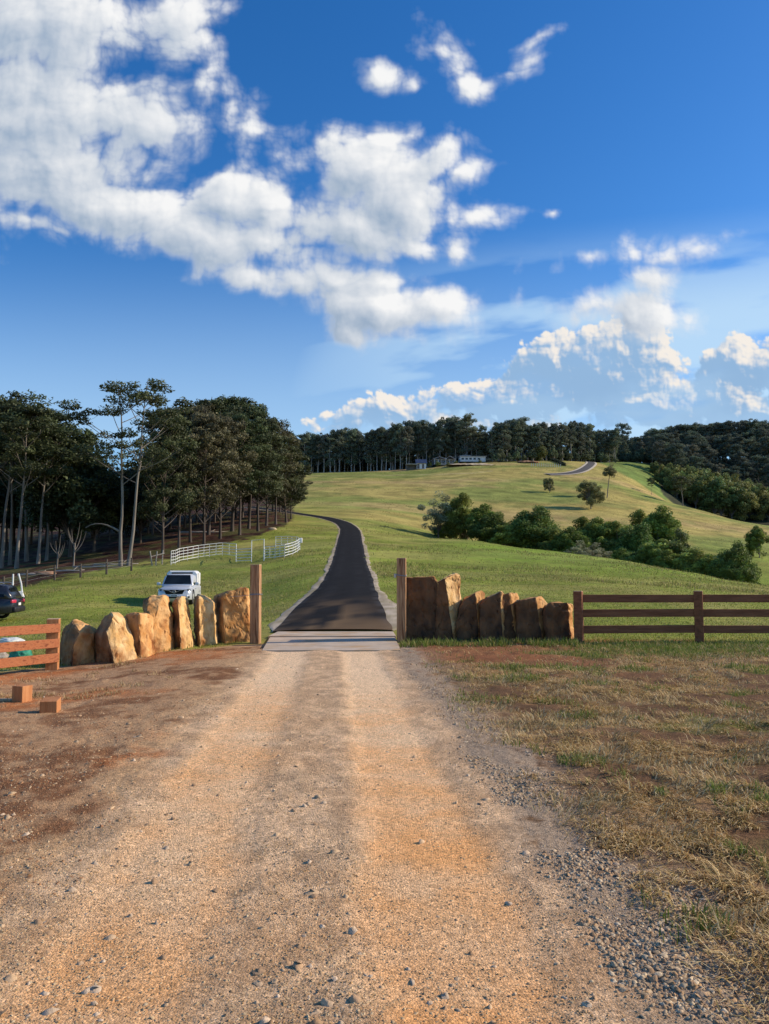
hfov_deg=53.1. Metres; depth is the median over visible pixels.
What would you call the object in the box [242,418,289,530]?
gum tree
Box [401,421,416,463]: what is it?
gum tree
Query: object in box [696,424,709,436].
gum tree
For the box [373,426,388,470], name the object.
gum tree
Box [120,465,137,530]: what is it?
bushy tree
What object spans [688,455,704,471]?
gum tree
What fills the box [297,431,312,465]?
gum tree
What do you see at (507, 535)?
gully bush
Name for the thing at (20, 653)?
sack
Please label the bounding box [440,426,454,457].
gum tree
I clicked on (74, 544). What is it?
bare sapling
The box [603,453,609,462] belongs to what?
leafy shrub
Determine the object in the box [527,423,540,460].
gum tree
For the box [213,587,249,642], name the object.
standing stone
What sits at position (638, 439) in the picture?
gum tree
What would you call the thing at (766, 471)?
gum tree
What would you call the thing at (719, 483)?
bushy tree
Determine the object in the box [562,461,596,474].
road verge
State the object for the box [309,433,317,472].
gum tree
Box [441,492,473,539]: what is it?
gully bush
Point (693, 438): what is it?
gum tree
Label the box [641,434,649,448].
gum tree
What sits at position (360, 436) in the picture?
gum tree
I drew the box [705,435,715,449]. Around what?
gum tree
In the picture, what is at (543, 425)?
gum tree
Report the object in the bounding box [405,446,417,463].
gum tree
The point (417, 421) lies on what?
gum tree
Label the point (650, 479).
gum tree
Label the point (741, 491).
bushy tree
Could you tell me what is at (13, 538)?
gum tree
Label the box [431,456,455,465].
farm house
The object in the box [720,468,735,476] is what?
gum tree
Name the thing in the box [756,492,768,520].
bushy tree
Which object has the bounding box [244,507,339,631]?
road verge
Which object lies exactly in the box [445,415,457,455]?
gum tree
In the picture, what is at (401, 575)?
gate post
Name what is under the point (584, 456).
leafy shrub
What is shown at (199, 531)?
fallen log
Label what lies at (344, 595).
asphalt road
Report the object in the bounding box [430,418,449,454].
gum tree
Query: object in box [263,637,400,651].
concrete slab
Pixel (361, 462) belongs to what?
leafy shrub
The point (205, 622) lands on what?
standing stone
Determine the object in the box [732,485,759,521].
bushy tree
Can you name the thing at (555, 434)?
gum tree
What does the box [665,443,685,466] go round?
gum tree
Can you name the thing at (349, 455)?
gum tree
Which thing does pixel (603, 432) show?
gum tree
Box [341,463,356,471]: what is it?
leafy shrub
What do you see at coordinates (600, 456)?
leafy shrub
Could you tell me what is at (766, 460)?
gum tree
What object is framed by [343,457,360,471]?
leafy shrub
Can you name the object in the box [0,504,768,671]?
meadow
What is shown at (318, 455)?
gum tree
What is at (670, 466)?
bushy tree
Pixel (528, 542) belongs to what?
gully bush
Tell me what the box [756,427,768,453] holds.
gum tree
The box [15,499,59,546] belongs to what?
bushy tree
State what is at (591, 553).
gully bush
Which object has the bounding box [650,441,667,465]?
gum tree
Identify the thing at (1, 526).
gum tree
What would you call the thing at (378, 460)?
gum tree
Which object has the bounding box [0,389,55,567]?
gum tree
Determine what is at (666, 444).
gum tree
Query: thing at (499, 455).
leafy shrub
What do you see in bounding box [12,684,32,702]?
timber offcut
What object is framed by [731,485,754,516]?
bushy tree
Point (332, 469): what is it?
leafy shrub
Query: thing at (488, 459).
earth heap
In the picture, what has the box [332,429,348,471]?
gum tree
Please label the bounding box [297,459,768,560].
hill
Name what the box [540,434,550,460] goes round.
gum tree
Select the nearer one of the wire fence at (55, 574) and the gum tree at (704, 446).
the wire fence at (55, 574)
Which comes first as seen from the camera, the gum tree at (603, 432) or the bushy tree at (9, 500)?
the bushy tree at (9, 500)
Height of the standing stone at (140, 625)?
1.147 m
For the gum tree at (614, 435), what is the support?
on the hill
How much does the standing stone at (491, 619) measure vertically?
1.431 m
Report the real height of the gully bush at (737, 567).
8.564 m
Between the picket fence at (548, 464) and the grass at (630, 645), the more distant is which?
the picket fence at (548, 464)
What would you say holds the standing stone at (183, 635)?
on the meadow
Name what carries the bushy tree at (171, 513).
on the forest floor
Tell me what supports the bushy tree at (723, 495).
on the hill
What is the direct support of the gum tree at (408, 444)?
on the hill
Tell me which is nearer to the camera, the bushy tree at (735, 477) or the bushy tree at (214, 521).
the bushy tree at (214, 521)
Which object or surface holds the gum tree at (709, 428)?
on the hill
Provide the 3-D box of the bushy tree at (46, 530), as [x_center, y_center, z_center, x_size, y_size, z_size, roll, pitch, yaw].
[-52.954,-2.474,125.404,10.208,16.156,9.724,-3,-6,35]
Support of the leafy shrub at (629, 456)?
on the hill
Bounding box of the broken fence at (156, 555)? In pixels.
[149,550,164,565]
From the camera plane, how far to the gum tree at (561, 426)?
369.75 m
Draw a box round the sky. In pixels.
[0,0,768,470]
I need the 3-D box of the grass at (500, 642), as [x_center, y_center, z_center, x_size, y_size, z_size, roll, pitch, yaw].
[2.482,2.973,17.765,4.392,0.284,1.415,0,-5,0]
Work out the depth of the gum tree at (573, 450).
378.94 m
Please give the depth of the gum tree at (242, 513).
144.80 m
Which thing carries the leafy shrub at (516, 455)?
on the hill
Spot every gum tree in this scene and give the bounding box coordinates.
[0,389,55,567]
[0,394,47,564]
[0,401,70,568]
[0,409,64,561]
[0,434,16,520]
[0,521,13,547]
[11,408,82,563]
[12,528,15,544]
[19,422,91,560]
[29,525,34,543]
[42,447,66,543]
[56,378,200,565]
[130,406,199,552]
[131,453,148,533]
[148,400,238,542]
[155,425,208,547]
[172,411,239,544]
[181,505,196,527]
[187,398,250,534]
[192,411,257,538]
[215,394,273,531]
[222,412,271,534]
[231,404,293,528]
[241,495,249,517]
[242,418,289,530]
[251,417,301,525]
[262,429,304,523]
[265,445,312,522]
[278,462,313,518]
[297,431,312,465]
[305,439,317,471]
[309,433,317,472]
[310,438,321,471]
[312,434,324,472]
[317,436,330,471]
[322,437,335,471]
[324,445,336,467]
[326,429,343,471]
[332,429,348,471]
[341,440,350,471]
[344,428,359,471]
[345,428,357,471]
[348,434,363,471]
[352,432,366,470]
[361,433,373,470]
[363,429,377,470]
[371,428,383,451]
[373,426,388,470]
[373,456,385,464]
[379,430,392,469]
[382,430,398,469]
[387,422,400,469]
[390,423,409,468]
[397,435,408,468]
[398,425,413,463]
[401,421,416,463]
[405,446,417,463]
[410,420,423,458]
[411,422,425,457]
[415,420,429,458]
[416,428,429,457]
[419,423,432,466]
[423,435,434,462]
[427,429,437,458]
[428,427,438,458]
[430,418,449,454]
[432,426,447,446]
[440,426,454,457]
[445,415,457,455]
[445,421,455,446]
[446,418,463,460]
[447,420,462,457]
[455,413,477,454]
[457,429,471,454]
[462,429,472,453]
[467,431,476,455]
[470,431,483,455]
[475,433,484,455]
[477,435,486,452]
[478,424,487,433]
[482,433,489,458]
[484,436,493,453]
[486,429,496,461]
[492,422,503,460]
[495,423,511,461]
[502,432,510,460]
[508,420,523,460]
[509,422,523,460]
[516,416,530,454]
[516,418,529,459]
[523,432,533,459]
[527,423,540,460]
[527,426,540,460]
[531,426,546,457]
[537,422,547,442]
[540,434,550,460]
[546,431,556,453]
[547,422,557,448]
[549,426,560,457]
[553,422,569,460]
[554,429,564,460]
[563,423,577,460]
[563,425,576,454]
[574,425,585,461]
[576,432,585,461]
[577,422,587,461]
[584,424,595,461]
[590,433,600,450]
[595,431,604,462]
[596,429,607,462]
[602,438,610,453]
[605,438,614,462]
[609,427,621,446]
[615,422,631,441]
[618,441,628,452]
[627,442,635,454]
[633,437,640,448]
[636,441,644,449]
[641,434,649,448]
[643,436,651,451]
[645,436,657,462]
[646,477,654,494]
[648,428,661,436]
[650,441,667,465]
[651,435,667,460]
[657,442,669,469]
[660,433,674,453]
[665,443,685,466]
[667,428,674,438]
[668,430,682,443]
[669,425,682,442]
[671,476,694,505]
[674,451,689,467]
[678,424,692,448]
[679,431,692,442]
[682,422,699,437]
[683,444,700,467]
[684,433,701,455]
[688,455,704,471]
[694,436,710,466]
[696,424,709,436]
[697,454,710,471]
[698,443,711,466]
[699,423,713,445]
[701,447,719,464]
[703,462,719,472]
[705,423,716,441]
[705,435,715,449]
[711,463,722,474]
[712,435,727,461]
[713,422,730,436]
[713,437,727,466]
[717,433,734,468]
[720,420,736,459]
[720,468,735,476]
[726,444,744,467]
[728,465,742,480]
[730,432,740,459]
[731,421,746,443]
[732,435,747,453]
[734,451,749,478]
[738,461,753,481]
[740,430,755,459]
[741,437,757,466]
[743,461,756,480]
[744,419,761,437]
[747,428,766,454]
[747,442,761,456]
[750,455,767,483]
[756,422,767,453]
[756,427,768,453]
[758,455,768,487]
[759,436,768,467]
[762,464,768,487]
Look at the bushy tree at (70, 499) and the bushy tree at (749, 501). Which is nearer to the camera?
the bushy tree at (70, 499)
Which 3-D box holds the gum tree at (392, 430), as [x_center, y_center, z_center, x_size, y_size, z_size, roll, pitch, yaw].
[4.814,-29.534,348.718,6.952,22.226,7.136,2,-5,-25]
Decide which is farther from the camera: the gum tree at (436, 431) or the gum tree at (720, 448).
the gum tree at (720, 448)
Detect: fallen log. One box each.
[17,570,45,575]
[36,571,56,574]
[56,566,84,571]
[73,565,117,567]
[93,560,137,564]
[180,530,226,532]
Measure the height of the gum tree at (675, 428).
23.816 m
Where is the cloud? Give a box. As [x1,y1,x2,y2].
[0,0,768,438]
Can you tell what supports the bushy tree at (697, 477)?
on the hill
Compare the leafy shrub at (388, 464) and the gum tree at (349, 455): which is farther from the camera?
the leafy shrub at (388, 464)
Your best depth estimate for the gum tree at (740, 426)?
457.06 m
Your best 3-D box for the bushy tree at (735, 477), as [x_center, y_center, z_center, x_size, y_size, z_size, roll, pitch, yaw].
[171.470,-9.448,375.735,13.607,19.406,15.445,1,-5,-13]
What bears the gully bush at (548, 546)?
on the meadow
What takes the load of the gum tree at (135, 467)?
on the forest floor
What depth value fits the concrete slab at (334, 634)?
20.21 m
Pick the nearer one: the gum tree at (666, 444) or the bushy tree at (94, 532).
the bushy tree at (94, 532)
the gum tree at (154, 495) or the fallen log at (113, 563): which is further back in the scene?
the gum tree at (154, 495)
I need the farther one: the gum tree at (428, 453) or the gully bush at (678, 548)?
the gum tree at (428, 453)
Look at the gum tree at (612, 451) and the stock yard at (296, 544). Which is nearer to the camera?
the stock yard at (296, 544)
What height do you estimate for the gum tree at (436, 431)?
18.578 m
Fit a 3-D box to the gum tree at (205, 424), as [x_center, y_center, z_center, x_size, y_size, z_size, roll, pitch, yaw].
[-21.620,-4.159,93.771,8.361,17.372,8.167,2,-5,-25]
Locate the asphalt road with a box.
[245,506,391,630]
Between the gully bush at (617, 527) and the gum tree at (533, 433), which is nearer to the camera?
the gully bush at (617, 527)
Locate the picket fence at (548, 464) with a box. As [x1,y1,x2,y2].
[531,463,560,466]
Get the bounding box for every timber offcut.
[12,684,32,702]
[39,697,60,712]
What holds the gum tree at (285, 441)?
on the forest floor
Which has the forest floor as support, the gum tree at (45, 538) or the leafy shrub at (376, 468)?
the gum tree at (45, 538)
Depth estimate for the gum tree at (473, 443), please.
351.39 m
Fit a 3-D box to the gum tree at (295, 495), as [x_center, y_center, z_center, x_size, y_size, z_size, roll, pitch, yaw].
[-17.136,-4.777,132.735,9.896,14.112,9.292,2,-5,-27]
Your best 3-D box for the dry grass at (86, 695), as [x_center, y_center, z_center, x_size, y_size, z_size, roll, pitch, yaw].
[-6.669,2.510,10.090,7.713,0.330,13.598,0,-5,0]
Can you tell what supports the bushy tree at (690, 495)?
on the hill
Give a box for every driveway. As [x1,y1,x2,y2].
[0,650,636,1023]
[549,461,594,474]
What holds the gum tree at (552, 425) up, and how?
on the hill
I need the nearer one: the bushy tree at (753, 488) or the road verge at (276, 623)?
the road verge at (276, 623)
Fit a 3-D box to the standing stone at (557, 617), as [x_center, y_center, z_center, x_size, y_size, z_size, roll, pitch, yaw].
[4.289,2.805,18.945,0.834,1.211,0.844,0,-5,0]
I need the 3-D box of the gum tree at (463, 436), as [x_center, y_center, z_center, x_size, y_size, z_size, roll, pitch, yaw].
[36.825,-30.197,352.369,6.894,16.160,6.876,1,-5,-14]
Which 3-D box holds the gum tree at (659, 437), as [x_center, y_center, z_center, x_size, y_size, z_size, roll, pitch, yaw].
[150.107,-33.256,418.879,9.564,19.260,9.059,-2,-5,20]
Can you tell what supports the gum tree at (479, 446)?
on the hill
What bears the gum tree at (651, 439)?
on the hill
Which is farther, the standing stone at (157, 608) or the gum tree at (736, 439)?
the gum tree at (736, 439)
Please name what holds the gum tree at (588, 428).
on the hill
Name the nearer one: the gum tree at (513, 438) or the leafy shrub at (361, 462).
the gum tree at (513, 438)
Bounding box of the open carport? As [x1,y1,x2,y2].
[406,464,416,469]
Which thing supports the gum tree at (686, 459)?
on the hill
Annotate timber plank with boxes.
[0,698,11,700]
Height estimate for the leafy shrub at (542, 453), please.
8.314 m
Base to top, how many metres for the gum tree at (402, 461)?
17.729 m
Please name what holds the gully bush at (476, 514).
on the meadow
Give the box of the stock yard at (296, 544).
[171,536,301,562]
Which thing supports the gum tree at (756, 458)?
on the hill
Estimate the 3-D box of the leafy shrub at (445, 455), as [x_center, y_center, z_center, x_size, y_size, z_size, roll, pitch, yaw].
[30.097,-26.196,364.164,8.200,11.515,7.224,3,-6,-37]
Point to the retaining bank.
(458, 464)
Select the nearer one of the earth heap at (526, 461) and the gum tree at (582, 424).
the earth heap at (526, 461)
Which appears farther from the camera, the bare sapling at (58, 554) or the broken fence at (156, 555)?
the bare sapling at (58, 554)
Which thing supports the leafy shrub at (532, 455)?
on the hill
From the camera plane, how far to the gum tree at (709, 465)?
397.99 m
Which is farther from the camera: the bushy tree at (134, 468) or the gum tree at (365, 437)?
the gum tree at (365, 437)
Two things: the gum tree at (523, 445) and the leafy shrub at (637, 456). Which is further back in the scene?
the leafy shrub at (637, 456)
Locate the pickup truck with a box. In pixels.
[157,571,200,604]
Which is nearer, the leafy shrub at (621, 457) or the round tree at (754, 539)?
the round tree at (754, 539)
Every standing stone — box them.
[59,619,96,665]
[95,612,137,662]
[125,612,154,657]
[142,595,174,652]
[171,596,195,648]
[193,594,217,646]
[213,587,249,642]
[406,576,438,641]
[434,573,461,640]
[456,590,484,640]
[479,591,504,640]
[502,592,518,639]
[515,596,546,640]
[542,602,573,640]
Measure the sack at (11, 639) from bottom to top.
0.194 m
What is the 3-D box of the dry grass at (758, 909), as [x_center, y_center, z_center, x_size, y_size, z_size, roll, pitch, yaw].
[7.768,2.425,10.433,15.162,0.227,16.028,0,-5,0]
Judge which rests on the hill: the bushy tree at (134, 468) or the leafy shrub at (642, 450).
the leafy shrub at (642, 450)
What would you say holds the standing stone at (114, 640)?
on the meadow
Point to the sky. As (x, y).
(643, 123)
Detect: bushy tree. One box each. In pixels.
[0,437,24,549]
[0,461,17,520]
[13,421,129,556]
[13,498,36,545]
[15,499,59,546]
[32,523,61,542]
[60,458,128,551]
[98,523,112,539]
[112,468,169,542]
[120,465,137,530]
[128,450,178,534]
[213,497,242,522]
[235,494,263,517]
[244,495,252,515]
[649,461,659,473]
[653,471,664,484]
[654,464,664,475]
[658,467,672,484]
[663,470,685,495]
[665,462,681,472]
[666,472,687,497]
[674,466,687,472]
[679,474,707,508]
[681,471,698,503]
[684,465,703,476]
[694,472,726,512]
[695,471,713,502]
[696,480,731,513]
[702,475,739,515]
[717,472,741,487]
[721,479,748,518]
[724,479,738,517]
[729,473,750,487]
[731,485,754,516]
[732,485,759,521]
[744,478,753,486]
[750,486,768,520]
[751,485,767,510]
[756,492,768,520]
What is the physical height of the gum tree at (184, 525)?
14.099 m
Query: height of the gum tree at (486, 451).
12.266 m
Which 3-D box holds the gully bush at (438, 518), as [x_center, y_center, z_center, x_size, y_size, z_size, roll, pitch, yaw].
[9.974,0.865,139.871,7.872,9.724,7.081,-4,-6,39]
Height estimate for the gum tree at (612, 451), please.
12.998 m
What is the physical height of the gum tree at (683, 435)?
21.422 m
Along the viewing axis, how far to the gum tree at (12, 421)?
81.67 m
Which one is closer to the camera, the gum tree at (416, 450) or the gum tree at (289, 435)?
the gum tree at (289, 435)
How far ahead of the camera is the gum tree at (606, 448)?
393.49 m
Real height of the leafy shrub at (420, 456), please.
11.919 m
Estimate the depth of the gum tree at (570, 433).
374.85 m
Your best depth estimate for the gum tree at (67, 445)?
89.99 m
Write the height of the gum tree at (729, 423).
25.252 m
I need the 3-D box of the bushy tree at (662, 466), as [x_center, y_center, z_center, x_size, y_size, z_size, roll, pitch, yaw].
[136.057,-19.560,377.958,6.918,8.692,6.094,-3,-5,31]
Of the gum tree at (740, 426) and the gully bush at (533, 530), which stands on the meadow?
the gully bush at (533, 530)
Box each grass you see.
[0,649,211,707]
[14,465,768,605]
[397,639,768,1023]
[399,636,579,647]
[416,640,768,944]
[440,637,768,716]
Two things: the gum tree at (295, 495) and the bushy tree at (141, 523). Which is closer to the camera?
the bushy tree at (141, 523)
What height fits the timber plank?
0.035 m
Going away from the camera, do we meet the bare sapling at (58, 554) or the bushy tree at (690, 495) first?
the bare sapling at (58, 554)
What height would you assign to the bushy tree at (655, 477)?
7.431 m
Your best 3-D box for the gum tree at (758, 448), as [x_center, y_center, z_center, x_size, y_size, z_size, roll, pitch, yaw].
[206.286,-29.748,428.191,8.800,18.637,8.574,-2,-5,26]
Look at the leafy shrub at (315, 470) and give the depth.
373.18 m
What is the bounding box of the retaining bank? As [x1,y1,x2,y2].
[446,463,492,465]
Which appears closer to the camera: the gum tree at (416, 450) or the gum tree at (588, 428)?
the gum tree at (416, 450)
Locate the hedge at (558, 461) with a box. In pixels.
[547,458,566,465]
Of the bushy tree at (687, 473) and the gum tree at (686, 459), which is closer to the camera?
the bushy tree at (687, 473)
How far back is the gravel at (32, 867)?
6.80 m
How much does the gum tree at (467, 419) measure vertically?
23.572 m
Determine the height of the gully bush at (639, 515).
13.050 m
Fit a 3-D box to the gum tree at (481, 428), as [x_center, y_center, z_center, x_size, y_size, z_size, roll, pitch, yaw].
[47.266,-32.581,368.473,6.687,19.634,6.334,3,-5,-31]
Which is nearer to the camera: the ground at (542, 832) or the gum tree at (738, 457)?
the ground at (542, 832)
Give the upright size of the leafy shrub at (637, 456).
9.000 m
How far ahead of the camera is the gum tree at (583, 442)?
382.33 m
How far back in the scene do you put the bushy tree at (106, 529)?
115.07 m
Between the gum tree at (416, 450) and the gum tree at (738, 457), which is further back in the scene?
the gum tree at (738, 457)
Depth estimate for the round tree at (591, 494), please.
217.54 m
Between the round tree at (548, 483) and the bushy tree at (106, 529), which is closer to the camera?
the bushy tree at (106, 529)
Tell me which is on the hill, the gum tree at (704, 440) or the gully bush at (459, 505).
the gum tree at (704, 440)
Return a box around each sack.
[0,637,24,642]
[0,652,8,657]
[8,650,32,657]
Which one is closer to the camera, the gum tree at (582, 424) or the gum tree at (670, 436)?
the gum tree at (582, 424)
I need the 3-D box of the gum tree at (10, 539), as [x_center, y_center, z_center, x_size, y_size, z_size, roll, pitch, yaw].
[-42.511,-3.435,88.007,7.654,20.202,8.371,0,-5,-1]
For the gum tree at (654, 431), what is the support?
on the hill
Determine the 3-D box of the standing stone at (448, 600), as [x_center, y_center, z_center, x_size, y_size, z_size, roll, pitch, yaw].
[1.584,2.486,19.412,0.757,1.890,1.022,0,-5,0]
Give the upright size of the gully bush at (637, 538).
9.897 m
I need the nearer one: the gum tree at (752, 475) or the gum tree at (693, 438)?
the gum tree at (752, 475)
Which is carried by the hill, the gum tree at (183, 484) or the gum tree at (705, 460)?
the gum tree at (705, 460)
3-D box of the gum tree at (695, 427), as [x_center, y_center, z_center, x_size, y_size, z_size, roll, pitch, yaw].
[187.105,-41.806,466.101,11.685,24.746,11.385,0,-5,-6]
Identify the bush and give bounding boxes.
[417,491,460,537]
[431,513,458,538]
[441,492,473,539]
[464,503,504,540]
[465,512,511,543]
[484,522,523,547]
[508,510,544,548]
[510,505,561,548]
[537,529,572,551]
[551,526,591,553]
[563,540,590,554]
[572,516,613,550]
[577,516,616,557]
[583,542,611,557]
[594,520,633,557]
[608,522,654,557]
[610,548,628,559]
[619,550,650,563]
[626,538,675,564]
[627,509,664,539]
[642,504,689,543]
[650,549,679,568]
[668,540,709,557]
[670,548,715,574]
[673,528,690,547]
[693,553,717,575]
[707,540,761,584]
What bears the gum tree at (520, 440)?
on the hill
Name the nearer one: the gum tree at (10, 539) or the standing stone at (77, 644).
the standing stone at (77, 644)
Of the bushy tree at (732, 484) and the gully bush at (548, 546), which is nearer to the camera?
the gully bush at (548, 546)
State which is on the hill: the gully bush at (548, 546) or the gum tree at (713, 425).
the gum tree at (713, 425)
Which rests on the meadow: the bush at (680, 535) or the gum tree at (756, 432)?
the bush at (680, 535)
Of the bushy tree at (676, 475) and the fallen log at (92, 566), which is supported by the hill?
the bushy tree at (676, 475)
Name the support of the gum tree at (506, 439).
on the hill
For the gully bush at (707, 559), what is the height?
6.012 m
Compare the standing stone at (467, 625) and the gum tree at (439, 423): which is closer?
the standing stone at (467, 625)
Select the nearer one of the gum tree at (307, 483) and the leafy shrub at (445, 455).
the gum tree at (307, 483)
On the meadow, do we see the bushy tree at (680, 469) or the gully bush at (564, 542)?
the gully bush at (564, 542)
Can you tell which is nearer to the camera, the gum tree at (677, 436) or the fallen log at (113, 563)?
the fallen log at (113, 563)
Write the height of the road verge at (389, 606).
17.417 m
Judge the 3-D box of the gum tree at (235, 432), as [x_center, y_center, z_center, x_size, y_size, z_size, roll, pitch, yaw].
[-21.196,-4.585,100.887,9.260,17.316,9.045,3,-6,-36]
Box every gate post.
[231,564,261,643]
[394,558,406,642]
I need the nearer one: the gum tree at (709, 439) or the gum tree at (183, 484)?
the gum tree at (183, 484)
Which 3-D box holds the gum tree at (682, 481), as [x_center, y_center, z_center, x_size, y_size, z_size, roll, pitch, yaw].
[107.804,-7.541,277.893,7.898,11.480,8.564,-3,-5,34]
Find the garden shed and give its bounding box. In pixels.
[415,459,426,468]
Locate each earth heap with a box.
[486,458,513,460]
[516,460,538,462]
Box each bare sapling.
[50,535,64,568]
[68,524,85,565]
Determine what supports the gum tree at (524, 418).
on the hill
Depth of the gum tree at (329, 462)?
362.11 m
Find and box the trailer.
[12,574,24,603]
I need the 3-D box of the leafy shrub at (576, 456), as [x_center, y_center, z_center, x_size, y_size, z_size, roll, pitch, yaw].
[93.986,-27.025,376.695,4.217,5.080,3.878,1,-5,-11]
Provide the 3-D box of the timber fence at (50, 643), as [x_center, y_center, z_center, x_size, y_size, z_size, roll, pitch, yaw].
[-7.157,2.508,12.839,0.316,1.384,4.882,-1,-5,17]
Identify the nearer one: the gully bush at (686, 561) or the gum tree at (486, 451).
the gully bush at (686, 561)
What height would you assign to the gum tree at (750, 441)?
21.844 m
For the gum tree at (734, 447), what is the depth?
422.66 m
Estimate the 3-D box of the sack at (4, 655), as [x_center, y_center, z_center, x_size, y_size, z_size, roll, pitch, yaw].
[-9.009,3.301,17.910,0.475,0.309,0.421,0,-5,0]
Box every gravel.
[0,649,263,901]
[393,656,768,1023]
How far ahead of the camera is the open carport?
334.67 m
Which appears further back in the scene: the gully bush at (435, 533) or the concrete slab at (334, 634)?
the gully bush at (435, 533)
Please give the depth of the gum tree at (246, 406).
111.75 m
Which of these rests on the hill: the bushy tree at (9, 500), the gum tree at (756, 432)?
the gum tree at (756, 432)
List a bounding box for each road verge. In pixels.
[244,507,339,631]
[255,506,396,630]
[544,461,587,473]
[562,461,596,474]
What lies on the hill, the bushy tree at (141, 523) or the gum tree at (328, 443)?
the gum tree at (328, 443)
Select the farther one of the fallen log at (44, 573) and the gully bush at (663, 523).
the gully bush at (663, 523)
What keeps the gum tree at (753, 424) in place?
on the hill
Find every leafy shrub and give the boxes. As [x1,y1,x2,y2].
[303,457,316,472]
[318,461,325,472]
[322,460,337,471]
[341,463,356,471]
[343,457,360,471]
[360,457,372,470]
[368,457,380,470]
[375,458,389,470]
[394,456,405,468]
[418,454,432,464]
[441,453,454,458]
[491,454,497,460]
[495,449,505,461]
[506,453,512,460]
[512,451,520,459]
[526,449,536,458]
[535,444,547,460]
[547,448,557,457]
[558,452,563,459]
[566,453,572,460]
[572,452,579,459]
[580,450,590,460]
[587,449,597,461]
[597,452,604,461]
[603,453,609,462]
[618,453,627,461]
[623,451,632,461]
[632,450,643,461]
[633,447,645,462]
[645,451,655,462]
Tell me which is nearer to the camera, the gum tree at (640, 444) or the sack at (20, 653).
the sack at (20, 653)
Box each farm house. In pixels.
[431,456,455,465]
[458,455,486,462]
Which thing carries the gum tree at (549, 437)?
on the hill
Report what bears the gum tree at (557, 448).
on the hill
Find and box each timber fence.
[0,618,60,669]
[573,591,768,642]
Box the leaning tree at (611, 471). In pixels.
[602,462,616,497]
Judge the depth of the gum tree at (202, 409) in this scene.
97.88 m
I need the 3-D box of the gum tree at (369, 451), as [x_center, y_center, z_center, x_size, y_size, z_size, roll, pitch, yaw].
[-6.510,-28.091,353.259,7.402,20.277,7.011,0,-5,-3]
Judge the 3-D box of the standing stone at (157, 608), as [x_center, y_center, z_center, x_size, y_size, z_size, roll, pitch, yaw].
[-5.167,2.645,17.556,0.763,1.500,0.952,0,-5,0]
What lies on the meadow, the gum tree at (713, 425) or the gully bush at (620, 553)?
the gully bush at (620, 553)
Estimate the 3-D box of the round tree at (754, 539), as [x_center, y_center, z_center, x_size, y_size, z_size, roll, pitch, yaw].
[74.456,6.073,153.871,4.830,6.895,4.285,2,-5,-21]
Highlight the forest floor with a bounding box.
[0,498,294,587]
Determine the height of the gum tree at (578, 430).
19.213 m
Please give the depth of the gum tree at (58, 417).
85.99 m
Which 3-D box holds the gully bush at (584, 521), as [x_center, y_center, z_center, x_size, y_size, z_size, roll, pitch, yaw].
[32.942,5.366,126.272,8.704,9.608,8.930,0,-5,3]
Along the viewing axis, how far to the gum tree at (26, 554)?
91.88 m
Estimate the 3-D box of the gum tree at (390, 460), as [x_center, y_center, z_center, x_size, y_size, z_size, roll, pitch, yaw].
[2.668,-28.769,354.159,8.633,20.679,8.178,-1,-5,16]
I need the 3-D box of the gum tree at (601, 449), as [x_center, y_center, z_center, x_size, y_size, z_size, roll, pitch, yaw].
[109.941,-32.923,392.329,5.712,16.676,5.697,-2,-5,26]
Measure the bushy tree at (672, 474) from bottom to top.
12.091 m
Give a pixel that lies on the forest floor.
(106, 548)
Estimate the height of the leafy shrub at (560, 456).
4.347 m
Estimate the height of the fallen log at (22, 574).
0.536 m
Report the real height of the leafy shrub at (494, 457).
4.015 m
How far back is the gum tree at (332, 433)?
351.65 m
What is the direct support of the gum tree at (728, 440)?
on the hill
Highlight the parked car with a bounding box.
[0,582,24,618]
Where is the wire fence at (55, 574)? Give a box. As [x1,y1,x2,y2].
[2,558,132,586]
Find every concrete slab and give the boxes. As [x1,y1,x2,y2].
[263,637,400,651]
[268,631,395,638]
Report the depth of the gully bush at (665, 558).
98.67 m
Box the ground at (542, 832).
[0,640,768,1023]
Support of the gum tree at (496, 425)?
on the hill
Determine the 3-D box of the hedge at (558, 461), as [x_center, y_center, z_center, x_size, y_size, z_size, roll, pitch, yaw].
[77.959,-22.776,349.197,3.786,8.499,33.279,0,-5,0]
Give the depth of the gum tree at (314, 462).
361.41 m
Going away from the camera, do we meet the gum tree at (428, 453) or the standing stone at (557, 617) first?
the standing stone at (557, 617)
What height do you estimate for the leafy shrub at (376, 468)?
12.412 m
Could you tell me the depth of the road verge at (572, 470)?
322.10 m
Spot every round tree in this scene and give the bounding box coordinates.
[543,477,554,492]
[576,480,605,508]
[744,525,768,557]
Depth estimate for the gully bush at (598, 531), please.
122.76 m
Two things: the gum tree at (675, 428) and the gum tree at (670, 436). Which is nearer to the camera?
the gum tree at (670, 436)
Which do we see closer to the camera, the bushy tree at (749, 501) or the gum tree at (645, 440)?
the bushy tree at (749, 501)
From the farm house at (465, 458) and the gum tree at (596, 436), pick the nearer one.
the farm house at (465, 458)
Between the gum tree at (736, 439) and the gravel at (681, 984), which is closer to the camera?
the gravel at (681, 984)
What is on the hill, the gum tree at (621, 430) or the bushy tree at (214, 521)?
the gum tree at (621, 430)
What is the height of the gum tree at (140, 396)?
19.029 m
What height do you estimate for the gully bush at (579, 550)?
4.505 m

